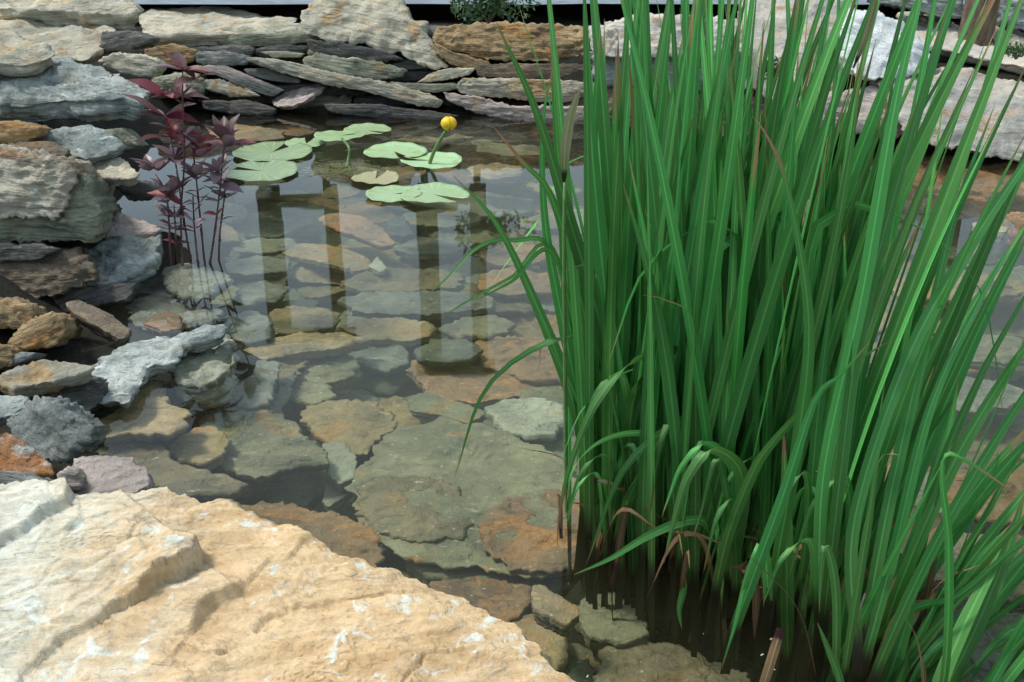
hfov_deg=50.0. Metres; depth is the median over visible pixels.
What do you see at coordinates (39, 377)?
slate slab
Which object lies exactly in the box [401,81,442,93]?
slate layer
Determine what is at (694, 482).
iris clump
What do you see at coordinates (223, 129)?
red leaved plant
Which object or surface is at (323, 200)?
slate piece
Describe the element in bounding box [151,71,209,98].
slate slab
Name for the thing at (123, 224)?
slate slab
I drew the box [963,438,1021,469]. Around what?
slate piece
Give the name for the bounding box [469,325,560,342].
slate piece
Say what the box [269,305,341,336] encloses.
slate slab
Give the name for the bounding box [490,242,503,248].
slate piece
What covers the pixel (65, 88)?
slate rock
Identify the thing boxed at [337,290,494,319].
slate slab
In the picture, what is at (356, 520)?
slate piece
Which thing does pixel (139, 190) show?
slate slab
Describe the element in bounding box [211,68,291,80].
slate layer
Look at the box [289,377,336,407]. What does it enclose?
slate slab
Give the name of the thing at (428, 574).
slate slab
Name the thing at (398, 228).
slate piece
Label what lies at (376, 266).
slate slab
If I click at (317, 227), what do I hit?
slate piece
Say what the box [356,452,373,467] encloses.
slate piece
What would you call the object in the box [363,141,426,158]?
lily pad
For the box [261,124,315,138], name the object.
slate slab
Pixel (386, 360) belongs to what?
slate slab
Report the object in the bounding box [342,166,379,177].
slate piece
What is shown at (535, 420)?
slate slab
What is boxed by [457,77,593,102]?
slate slab
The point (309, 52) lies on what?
slate layer
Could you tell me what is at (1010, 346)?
slate slab
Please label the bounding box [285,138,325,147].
lily pad
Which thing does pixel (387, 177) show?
lily pad
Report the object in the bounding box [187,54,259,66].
slate layer
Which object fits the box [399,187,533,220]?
slate piece
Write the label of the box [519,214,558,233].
slate piece
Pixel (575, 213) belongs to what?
slate piece
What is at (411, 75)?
slate layer
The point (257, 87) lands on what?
slate slab
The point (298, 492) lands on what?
slate slab
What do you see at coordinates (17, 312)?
slate rock
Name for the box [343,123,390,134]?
lily pad
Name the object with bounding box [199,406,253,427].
slate piece
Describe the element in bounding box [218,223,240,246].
slate slab
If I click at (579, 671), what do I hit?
slate slab
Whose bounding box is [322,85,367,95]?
slate layer
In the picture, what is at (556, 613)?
slate slab
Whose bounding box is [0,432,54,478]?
slate slab
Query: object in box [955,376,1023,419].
slate slab
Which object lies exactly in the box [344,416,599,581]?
slate slab
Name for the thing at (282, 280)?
slate piece
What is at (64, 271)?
slate slab
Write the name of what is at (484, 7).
shrub
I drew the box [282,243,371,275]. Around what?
slate slab
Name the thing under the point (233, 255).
slate piece
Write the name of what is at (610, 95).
slate slab
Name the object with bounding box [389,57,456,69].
slate layer
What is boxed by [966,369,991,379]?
slate piece
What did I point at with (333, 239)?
slate piece
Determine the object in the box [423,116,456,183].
yellow water lily
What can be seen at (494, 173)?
slate slab
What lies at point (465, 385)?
slate slab
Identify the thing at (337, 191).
slate piece
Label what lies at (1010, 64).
slate slab
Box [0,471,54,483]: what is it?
slate slab
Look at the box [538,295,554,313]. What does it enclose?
slate piece
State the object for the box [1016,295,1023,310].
slate piece
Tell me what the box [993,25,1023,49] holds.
slate slab
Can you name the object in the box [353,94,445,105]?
slate layer
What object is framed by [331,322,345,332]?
slate piece
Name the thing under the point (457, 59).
slate slab
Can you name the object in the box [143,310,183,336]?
slate slab
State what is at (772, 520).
iris clump
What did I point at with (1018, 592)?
slate slab
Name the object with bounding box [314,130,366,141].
lily pad
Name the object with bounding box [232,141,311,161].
lily pad
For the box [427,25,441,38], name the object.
slate layer
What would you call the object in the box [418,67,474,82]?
slate slab
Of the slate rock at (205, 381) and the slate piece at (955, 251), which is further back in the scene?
the slate piece at (955, 251)
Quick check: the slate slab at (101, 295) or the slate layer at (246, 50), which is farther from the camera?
the slate layer at (246, 50)
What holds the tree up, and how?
on the ground
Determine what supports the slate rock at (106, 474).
on the ground
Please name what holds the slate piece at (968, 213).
on the ground
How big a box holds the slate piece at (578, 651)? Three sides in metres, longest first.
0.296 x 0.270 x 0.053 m
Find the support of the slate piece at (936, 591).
on the slate piece
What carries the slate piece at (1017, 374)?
on the slate piece at (1000, 317)
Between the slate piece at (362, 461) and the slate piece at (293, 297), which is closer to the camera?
the slate piece at (362, 461)
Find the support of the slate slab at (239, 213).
on the ground
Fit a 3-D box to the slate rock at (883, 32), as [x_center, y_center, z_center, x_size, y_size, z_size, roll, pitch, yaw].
[1.656,-1.337,4.926,0.430,0.296,0.587,2,25,5]
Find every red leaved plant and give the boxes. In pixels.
[122,48,216,265]
[179,114,255,265]
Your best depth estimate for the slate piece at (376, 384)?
3.44 m
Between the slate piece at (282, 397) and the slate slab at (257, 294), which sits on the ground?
the slate piece at (282, 397)
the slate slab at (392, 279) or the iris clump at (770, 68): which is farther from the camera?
the slate slab at (392, 279)
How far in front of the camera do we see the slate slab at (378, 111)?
5.48 m
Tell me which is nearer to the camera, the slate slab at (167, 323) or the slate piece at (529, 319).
the slate slab at (167, 323)
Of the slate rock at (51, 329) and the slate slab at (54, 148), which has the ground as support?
the slate rock at (51, 329)
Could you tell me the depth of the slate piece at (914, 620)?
2.31 m
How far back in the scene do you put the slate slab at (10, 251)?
3.25 m
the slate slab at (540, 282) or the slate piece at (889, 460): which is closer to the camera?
the slate piece at (889, 460)
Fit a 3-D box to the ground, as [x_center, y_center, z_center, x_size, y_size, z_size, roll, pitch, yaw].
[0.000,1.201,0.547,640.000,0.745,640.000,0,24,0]
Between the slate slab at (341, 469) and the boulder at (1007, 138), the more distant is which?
the boulder at (1007, 138)
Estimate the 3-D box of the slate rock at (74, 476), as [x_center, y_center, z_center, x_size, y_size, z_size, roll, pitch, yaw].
[-0.822,0.261,2.066,0.049,0.099,0.104,-4,25,-9]
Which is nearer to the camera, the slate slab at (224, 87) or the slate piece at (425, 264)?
the slate piece at (425, 264)
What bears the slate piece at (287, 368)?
on the ground
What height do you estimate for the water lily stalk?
0.126 m
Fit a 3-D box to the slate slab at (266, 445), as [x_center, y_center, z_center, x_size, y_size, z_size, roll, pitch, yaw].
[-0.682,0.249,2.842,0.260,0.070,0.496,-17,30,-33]
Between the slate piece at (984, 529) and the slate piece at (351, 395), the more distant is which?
the slate piece at (351, 395)
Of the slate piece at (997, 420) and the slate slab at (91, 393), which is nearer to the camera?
the slate slab at (91, 393)
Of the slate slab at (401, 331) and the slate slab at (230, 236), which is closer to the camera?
the slate slab at (401, 331)
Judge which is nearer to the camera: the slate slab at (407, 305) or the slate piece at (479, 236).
the slate slab at (407, 305)
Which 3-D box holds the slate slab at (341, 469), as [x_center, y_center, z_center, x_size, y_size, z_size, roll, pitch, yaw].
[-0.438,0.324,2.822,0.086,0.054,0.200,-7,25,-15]
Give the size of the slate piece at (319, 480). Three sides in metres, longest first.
0.407 x 0.337 x 0.064 m
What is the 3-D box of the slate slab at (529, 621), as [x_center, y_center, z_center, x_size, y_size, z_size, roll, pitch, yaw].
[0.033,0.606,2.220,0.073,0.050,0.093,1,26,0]
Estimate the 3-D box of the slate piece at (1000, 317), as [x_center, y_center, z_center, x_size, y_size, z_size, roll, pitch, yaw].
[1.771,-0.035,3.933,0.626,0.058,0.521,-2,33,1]
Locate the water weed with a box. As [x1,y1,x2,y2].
[296,156,407,180]
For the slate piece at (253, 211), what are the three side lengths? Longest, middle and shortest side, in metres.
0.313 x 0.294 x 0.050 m
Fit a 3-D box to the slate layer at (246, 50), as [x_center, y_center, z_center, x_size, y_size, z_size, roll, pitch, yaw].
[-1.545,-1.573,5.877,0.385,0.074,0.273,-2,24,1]
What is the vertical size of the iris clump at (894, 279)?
1.048 m
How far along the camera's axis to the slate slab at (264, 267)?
4.09 m
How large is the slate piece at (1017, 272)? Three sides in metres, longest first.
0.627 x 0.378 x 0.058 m
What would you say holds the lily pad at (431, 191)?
on the water
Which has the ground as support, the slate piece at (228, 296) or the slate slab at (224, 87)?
the slate piece at (228, 296)
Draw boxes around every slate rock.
[0,56,150,122]
[0,144,95,220]
[0,173,121,243]
[0,296,47,329]
[0,344,24,370]
[6,395,107,463]
[8,311,82,351]
[37,124,124,163]
[57,466,85,493]
[72,455,154,494]
[169,334,239,411]
[300,0,448,69]
[819,84,902,138]
[840,8,931,80]
[867,0,963,18]
[996,0,1023,32]
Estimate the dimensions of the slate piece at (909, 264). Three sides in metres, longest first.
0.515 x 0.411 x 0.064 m
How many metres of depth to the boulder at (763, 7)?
5.00 m
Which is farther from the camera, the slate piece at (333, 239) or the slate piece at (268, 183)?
the slate piece at (268, 183)
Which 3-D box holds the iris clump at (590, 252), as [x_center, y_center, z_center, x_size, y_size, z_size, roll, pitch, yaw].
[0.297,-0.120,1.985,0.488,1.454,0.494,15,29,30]
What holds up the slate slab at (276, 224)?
on the slate piece at (298, 241)
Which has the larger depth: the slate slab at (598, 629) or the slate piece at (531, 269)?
the slate piece at (531, 269)
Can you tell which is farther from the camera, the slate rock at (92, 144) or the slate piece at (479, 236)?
the slate piece at (479, 236)
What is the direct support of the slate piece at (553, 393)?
on the slate slab at (465, 385)
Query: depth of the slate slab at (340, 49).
5.63 m
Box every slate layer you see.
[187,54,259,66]
[189,44,257,54]
[197,93,281,103]
[208,90,217,94]
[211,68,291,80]
[216,24,324,46]
[254,43,308,57]
[258,54,311,66]
[260,78,325,93]
[295,94,352,108]
[307,43,371,54]
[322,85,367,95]
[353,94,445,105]
[381,68,451,82]
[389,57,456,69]
[394,52,403,56]
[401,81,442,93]
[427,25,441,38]
[443,99,455,105]
[929,51,948,60]
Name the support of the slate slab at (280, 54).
on the slate layer at (298, 60)
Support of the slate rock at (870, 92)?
on the ground
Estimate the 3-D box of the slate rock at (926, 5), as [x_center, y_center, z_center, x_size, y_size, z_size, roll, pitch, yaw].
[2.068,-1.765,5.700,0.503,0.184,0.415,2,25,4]
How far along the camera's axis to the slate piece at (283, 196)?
5.28 m
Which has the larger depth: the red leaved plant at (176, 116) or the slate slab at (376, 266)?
the slate slab at (376, 266)
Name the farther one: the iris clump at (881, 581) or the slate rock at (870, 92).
the slate rock at (870, 92)
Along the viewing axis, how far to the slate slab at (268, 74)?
5.58 m
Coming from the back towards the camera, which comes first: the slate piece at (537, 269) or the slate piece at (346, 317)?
the slate piece at (537, 269)
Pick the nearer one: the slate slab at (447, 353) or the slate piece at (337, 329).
the slate slab at (447, 353)
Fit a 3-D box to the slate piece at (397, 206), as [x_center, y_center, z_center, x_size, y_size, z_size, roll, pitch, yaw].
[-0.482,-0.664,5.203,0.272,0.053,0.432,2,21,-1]
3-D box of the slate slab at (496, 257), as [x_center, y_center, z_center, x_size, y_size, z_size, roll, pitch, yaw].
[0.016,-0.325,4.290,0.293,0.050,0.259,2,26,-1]
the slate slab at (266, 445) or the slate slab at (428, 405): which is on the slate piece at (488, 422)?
the slate slab at (428, 405)
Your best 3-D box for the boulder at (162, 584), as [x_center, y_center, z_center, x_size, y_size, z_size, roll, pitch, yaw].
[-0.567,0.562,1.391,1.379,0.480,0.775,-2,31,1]
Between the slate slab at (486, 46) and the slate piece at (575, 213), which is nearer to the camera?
the slate piece at (575, 213)
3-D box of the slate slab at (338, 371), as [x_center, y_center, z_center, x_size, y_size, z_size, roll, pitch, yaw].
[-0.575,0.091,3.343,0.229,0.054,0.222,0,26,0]
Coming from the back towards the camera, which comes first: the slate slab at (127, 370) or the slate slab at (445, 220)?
the slate slab at (445, 220)
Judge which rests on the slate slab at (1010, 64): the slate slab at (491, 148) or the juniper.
the juniper
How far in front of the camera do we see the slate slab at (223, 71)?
5.55 m
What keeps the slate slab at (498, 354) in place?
on the slate piece
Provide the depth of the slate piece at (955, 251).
4.46 m
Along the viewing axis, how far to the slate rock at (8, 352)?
2.69 m
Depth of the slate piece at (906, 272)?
4.33 m
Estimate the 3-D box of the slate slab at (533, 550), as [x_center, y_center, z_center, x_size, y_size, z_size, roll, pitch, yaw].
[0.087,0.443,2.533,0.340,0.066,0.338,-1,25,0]
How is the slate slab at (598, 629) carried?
on the ground
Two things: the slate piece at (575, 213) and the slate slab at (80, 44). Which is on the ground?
the slate slab at (80, 44)
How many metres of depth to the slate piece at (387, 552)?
2.58 m
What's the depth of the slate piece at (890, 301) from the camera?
4.13 m
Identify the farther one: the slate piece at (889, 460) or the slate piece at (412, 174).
the slate piece at (412, 174)
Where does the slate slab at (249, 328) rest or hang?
on the slate piece at (287, 368)
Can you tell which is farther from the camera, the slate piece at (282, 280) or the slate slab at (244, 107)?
the slate slab at (244, 107)
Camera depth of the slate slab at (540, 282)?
3.96 m
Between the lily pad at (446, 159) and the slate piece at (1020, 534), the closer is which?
the slate piece at (1020, 534)
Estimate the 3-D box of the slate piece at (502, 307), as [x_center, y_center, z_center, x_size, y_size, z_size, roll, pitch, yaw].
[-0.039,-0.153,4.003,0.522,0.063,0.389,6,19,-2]
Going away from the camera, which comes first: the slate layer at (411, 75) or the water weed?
the water weed
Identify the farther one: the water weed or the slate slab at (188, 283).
the water weed
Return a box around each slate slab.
[0,0,143,29]
[0,18,115,64]
[0,30,54,76]
[0,120,52,143]
[0,242,69,262]
[0,246,99,298]
[0,359,94,396]
[0,395,29,425]
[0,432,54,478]
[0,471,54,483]
[6,141,69,156]
[12,352,47,365]
[51,281,145,311]
[52,376,108,411]
[66,300,130,346]
[82,234,163,286]
[91,324,229,408]
[93,157,139,186]
[96,441,248,502]
[98,52,166,77]
[99,30,160,54]
[99,380,191,443]
[103,211,161,239]
[106,127,148,150]
[116,180,172,201]
[124,292,223,331]
[139,5,299,46]
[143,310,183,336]
[144,43,199,65]
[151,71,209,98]
[161,263,231,305]
[168,426,231,470]
[195,50,250,65]
[198,403,329,483]
[202,100,278,115]
[203,79,262,97]
[204,65,284,91]
[205,124,285,144]
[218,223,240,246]
[222,202,248,225]
[222,310,274,348]
[224,360,281,409]
[225,255,290,279]
[229,75,282,96]
[231,237,297,257]
[232,280,289,308]
[237,210,315,239]
[241,501,384,567]
[243,332,372,361]
[244,68,301,82]
[246,57,442,107]
[261,51,305,57]
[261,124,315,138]
[265,475,316,508]
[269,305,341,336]
[272,83,324,109]
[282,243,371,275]
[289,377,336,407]
[298,354,360,388]
[300,399,397,460]
[302,52,407,79]
[306,39,402,62]
[318,213,395,250]
[322,440,357,492]
[322,484,352,511]
[324,103,457,120]
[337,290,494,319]
[338,317,436,346]
[339,266,465,293]
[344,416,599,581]
[346,344,409,376]
[354,475,473,542]
[368,257,386,275]
[372,134,471,145]
[390,82,457,92]
[393,236,475,259]
[402,209,480,230]
[404,560,580,596]
[406,360,562,408]
[406,391,484,423]
[413,338,483,368]
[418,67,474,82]
[429,576,532,622]
[432,20,590,61]
[434,43,489,70]
[437,315,516,340]
[443,92,583,122]
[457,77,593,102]
[467,163,523,183]
[471,139,545,159]
[475,62,591,78]
[475,335,562,385]
[476,489,579,576]
[477,266,551,298]
[479,242,545,269]
[483,397,563,443]
[511,617,534,624]
[517,614,568,671]
[531,584,579,636]
[561,659,595,681]
[575,592,649,652]
[588,13,741,58]
[590,51,746,90]
[592,641,750,681]
[607,86,764,138]
[870,153,1023,213]
[891,276,1023,306]
[896,11,1023,74]
[918,610,1023,681]
[926,533,1023,607]
[931,333,1023,370]
[947,467,1023,528]
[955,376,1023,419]
[972,222,1008,258]
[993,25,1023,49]
[1002,211,1023,251]
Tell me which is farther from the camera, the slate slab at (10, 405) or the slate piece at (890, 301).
the slate piece at (890, 301)
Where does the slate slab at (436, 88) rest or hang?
on the slate layer at (435, 82)
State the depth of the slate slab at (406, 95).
5.51 m
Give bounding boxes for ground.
[0,4,1023,681]
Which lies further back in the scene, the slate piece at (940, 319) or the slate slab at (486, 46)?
the slate slab at (486, 46)
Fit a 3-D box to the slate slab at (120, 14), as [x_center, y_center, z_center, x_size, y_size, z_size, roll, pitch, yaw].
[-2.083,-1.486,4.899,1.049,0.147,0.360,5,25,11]
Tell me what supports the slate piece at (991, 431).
on the ground
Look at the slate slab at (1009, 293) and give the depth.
3.90 m
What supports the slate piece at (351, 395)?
on the ground
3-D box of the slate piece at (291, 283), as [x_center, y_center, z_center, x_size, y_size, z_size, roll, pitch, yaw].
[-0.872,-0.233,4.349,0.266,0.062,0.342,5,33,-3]
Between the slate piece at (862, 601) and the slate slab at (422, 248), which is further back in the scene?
the slate slab at (422, 248)
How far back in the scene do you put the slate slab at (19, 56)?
3.97 m
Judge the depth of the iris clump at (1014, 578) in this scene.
1.82 m
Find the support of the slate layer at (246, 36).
on the slate layer at (246, 50)
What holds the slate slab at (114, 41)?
on the slate slab at (139, 65)
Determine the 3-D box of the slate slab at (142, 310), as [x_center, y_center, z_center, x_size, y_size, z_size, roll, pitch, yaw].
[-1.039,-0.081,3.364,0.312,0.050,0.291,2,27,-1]
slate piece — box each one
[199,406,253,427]
[209,270,240,308]
[215,471,295,503]
[225,233,248,261]
[234,183,273,204]
[237,254,300,285]
[239,158,284,186]
[240,288,318,337]
[249,209,265,213]
[251,434,329,503]
[258,201,339,236]
[267,191,309,202]
[267,371,295,413]
[268,360,309,384]
[282,237,310,243]
[285,278,324,288]
[290,244,421,284]
[292,185,361,198]
[294,285,351,304]
[304,195,346,209]
[308,507,321,512]
[314,494,357,518]
[316,301,427,324]
[318,223,401,250]
[327,196,370,205]
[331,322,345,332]
[334,390,379,403]
[338,201,403,215]
[340,514,384,548]
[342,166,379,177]
[345,342,429,395]
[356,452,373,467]
[358,212,397,222]
[362,395,431,426]
[376,166,430,182]
[378,216,424,240]
[380,193,421,212]
[380,556,413,578]
[381,385,422,397]
[382,548,415,578]
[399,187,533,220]
[415,253,480,268]
[426,256,498,283]
[426,317,452,339]
[427,229,493,247]
[430,167,517,187]
[434,282,538,316]
[463,223,519,254]
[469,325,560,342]
[473,254,547,272]
[481,408,492,426]
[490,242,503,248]
[499,216,582,268]
[505,312,558,333]
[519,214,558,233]
[519,384,562,403]
[524,181,582,197]
[527,267,560,285]
[530,199,556,215]
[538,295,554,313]
[539,427,578,477]
[548,208,583,236]
[567,643,600,673]
[860,593,865,610]
[869,330,885,365]
[877,312,890,333]
[885,305,946,335]
[885,449,893,478]
[887,295,896,306]
[896,237,1019,266]
[897,264,965,278]
[899,504,941,557]
[901,259,911,270]
[911,616,917,668]
[914,587,1023,617]
[915,470,941,512]
[918,418,998,470]
[928,527,1023,611]
[939,513,1023,535]
[959,305,1023,336]
[961,210,981,217]
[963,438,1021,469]
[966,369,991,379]
[967,263,1023,280]
[969,334,1023,383]
[979,274,1023,306]
[986,409,1023,425]
[990,415,1023,468]
[1003,526,1023,539]
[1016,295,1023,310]
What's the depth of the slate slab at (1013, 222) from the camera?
3.97 m
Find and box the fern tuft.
[757,55,780,82]
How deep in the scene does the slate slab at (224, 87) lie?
5.55 m
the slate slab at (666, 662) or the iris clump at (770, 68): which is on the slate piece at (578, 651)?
the slate slab at (666, 662)
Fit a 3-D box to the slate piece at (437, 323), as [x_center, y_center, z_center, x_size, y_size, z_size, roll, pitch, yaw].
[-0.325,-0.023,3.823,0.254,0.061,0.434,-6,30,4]
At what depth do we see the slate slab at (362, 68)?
5.58 m
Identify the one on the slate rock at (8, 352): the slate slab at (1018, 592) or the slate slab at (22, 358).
the slate slab at (22, 358)
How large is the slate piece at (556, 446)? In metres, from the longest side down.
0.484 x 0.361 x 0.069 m
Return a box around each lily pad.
[220,159,297,180]
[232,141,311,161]
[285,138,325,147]
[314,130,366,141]
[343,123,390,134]
[351,170,398,184]
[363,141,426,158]
[366,185,421,202]
[400,152,461,168]
[400,182,469,202]
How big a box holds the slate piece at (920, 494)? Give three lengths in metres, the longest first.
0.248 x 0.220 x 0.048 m
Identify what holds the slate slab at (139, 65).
on the slate rock at (65, 88)
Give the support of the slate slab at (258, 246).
on the slate piece at (282, 280)
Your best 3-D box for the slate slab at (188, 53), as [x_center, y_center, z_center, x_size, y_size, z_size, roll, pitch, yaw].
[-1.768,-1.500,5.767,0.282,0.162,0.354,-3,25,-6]
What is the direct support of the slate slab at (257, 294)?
on the slate piece at (293, 297)
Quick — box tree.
[958,0,999,45]
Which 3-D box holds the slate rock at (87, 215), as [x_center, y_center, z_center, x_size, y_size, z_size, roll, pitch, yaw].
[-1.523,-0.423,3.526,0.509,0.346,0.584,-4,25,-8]
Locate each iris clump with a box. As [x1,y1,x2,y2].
[422,42,660,593]
[455,0,994,643]
[497,0,820,609]
[517,0,1023,392]
[558,0,1003,657]
[610,0,1023,674]
[741,151,976,574]
[749,0,1023,681]
[752,105,1023,681]
[824,296,1023,681]
[828,451,1023,681]
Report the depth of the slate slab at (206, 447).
2.69 m
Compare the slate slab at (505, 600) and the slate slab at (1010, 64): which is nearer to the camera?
the slate slab at (505, 600)
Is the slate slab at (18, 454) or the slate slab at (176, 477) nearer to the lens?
the slate slab at (18, 454)
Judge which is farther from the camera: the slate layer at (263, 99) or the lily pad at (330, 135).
the slate layer at (263, 99)
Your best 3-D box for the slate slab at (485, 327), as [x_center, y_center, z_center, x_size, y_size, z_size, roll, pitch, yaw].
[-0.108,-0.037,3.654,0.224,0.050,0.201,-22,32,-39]
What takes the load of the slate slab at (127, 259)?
on the slate slab at (101, 295)
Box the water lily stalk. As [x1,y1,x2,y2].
[341,138,350,178]
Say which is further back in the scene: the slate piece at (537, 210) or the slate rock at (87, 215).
the slate piece at (537, 210)
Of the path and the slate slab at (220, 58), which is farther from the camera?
the path
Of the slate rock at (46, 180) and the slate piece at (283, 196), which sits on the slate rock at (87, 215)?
the slate rock at (46, 180)
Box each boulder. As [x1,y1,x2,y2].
[0,477,575,681]
[737,0,856,106]
[869,67,1023,161]
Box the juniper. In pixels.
[1005,41,1023,59]
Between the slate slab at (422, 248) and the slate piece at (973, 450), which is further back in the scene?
the slate slab at (422, 248)
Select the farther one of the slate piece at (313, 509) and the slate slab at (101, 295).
the slate slab at (101, 295)
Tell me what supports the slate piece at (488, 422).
on the ground
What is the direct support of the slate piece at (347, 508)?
on the ground
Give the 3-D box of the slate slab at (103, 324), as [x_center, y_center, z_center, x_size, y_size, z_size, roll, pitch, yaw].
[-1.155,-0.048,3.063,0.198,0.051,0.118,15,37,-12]
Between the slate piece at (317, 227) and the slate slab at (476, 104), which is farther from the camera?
the slate slab at (476, 104)
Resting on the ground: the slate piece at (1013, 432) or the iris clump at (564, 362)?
the iris clump at (564, 362)
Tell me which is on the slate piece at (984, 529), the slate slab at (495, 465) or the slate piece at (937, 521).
the slate piece at (937, 521)
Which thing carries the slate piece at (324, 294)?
on the slate piece at (346, 317)
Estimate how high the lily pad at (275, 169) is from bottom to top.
0.015 m
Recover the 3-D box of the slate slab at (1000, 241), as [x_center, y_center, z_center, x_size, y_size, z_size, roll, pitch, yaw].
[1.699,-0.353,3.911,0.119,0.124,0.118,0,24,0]
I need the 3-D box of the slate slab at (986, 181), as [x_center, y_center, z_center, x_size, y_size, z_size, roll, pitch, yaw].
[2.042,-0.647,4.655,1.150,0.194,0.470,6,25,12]
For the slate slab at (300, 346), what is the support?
on the slate slab at (338, 371)
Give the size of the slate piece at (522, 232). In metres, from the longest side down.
0.576 x 0.522 x 0.055 m
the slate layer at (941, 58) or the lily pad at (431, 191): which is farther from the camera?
the slate layer at (941, 58)
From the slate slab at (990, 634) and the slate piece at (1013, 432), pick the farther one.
the slate piece at (1013, 432)
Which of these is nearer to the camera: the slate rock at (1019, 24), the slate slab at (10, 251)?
the slate slab at (10, 251)
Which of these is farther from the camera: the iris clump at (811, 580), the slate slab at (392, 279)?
the slate slab at (392, 279)
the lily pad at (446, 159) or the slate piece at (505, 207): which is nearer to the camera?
the lily pad at (446, 159)
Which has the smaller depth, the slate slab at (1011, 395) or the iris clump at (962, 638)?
the iris clump at (962, 638)
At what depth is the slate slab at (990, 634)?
2.19 m
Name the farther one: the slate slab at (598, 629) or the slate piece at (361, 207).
the slate piece at (361, 207)
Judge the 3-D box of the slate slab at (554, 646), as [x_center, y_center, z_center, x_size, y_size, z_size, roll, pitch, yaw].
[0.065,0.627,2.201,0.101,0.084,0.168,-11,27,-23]
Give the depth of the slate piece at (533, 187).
5.19 m
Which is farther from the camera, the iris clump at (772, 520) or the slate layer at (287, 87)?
the slate layer at (287, 87)
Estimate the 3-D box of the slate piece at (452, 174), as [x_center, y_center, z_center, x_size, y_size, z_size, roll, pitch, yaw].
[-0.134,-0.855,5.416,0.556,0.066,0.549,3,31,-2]
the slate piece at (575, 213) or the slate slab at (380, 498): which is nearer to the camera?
the slate slab at (380, 498)
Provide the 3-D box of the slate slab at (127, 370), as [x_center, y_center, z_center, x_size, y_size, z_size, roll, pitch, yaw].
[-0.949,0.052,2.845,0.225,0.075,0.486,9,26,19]
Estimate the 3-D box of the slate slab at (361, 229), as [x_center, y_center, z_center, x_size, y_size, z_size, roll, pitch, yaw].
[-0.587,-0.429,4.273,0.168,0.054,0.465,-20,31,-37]
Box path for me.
[105,0,964,4]
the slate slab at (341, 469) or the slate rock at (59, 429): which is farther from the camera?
the slate slab at (341, 469)
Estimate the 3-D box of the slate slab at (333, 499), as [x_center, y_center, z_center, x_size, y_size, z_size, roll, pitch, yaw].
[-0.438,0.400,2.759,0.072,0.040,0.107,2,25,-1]
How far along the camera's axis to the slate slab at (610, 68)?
4.93 m
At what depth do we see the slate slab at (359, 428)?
3.02 m
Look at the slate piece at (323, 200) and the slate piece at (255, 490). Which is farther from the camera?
the slate piece at (323, 200)
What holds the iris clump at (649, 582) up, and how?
on the ground
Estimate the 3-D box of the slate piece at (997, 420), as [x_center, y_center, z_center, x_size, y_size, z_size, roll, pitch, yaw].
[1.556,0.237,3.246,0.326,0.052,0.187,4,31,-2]
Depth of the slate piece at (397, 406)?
3.25 m
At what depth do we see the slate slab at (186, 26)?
6.10 m
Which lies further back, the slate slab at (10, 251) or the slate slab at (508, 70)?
the slate slab at (508, 70)
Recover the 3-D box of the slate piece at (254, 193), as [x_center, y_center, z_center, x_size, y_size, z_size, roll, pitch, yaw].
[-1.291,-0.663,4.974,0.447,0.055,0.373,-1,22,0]
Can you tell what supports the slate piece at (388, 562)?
on the slate piece at (387, 552)
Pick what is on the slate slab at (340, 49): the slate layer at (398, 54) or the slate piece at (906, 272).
the slate layer at (398, 54)
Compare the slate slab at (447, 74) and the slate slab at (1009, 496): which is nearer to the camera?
the slate slab at (1009, 496)
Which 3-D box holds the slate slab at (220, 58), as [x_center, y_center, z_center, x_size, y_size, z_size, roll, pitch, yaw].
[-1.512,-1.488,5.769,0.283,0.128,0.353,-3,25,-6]
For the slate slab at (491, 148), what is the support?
on the ground
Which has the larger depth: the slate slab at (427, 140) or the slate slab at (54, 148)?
the slate slab at (427, 140)
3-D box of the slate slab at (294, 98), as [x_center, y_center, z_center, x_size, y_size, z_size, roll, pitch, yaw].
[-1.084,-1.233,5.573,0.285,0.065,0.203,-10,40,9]
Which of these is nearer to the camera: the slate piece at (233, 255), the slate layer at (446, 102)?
the slate piece at (233, 255)
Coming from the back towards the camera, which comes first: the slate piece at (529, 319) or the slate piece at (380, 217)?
the slate piece at (380, 217)
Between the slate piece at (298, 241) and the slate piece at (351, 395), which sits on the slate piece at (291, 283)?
the slate piece at (298, 241)
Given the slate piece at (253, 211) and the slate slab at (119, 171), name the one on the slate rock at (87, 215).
the slate slab at (119, 171)
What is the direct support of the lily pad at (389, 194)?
on the water
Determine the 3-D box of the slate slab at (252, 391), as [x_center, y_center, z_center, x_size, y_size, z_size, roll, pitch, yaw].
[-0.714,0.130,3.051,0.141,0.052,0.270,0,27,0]
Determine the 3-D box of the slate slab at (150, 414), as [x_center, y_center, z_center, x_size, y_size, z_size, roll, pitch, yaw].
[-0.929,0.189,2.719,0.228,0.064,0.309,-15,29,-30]
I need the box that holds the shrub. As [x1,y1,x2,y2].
[449,0,541,26]
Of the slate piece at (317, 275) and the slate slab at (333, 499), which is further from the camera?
the slate piece at (317, 275)
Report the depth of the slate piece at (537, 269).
4.40 m
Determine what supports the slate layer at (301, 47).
on the slate slab at (280, 54)
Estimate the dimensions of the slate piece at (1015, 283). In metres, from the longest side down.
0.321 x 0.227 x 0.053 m
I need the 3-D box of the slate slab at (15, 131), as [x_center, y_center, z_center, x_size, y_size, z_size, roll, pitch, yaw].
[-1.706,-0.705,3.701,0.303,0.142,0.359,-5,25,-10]
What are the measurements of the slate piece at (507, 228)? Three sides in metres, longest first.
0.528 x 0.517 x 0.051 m
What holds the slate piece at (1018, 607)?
on the slate piece at (1020, 534)
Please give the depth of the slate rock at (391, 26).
5.68 m
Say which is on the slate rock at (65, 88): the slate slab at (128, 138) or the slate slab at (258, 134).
the slate slab at (128, 138)
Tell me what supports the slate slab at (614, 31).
on the slate slab at (610, 68)

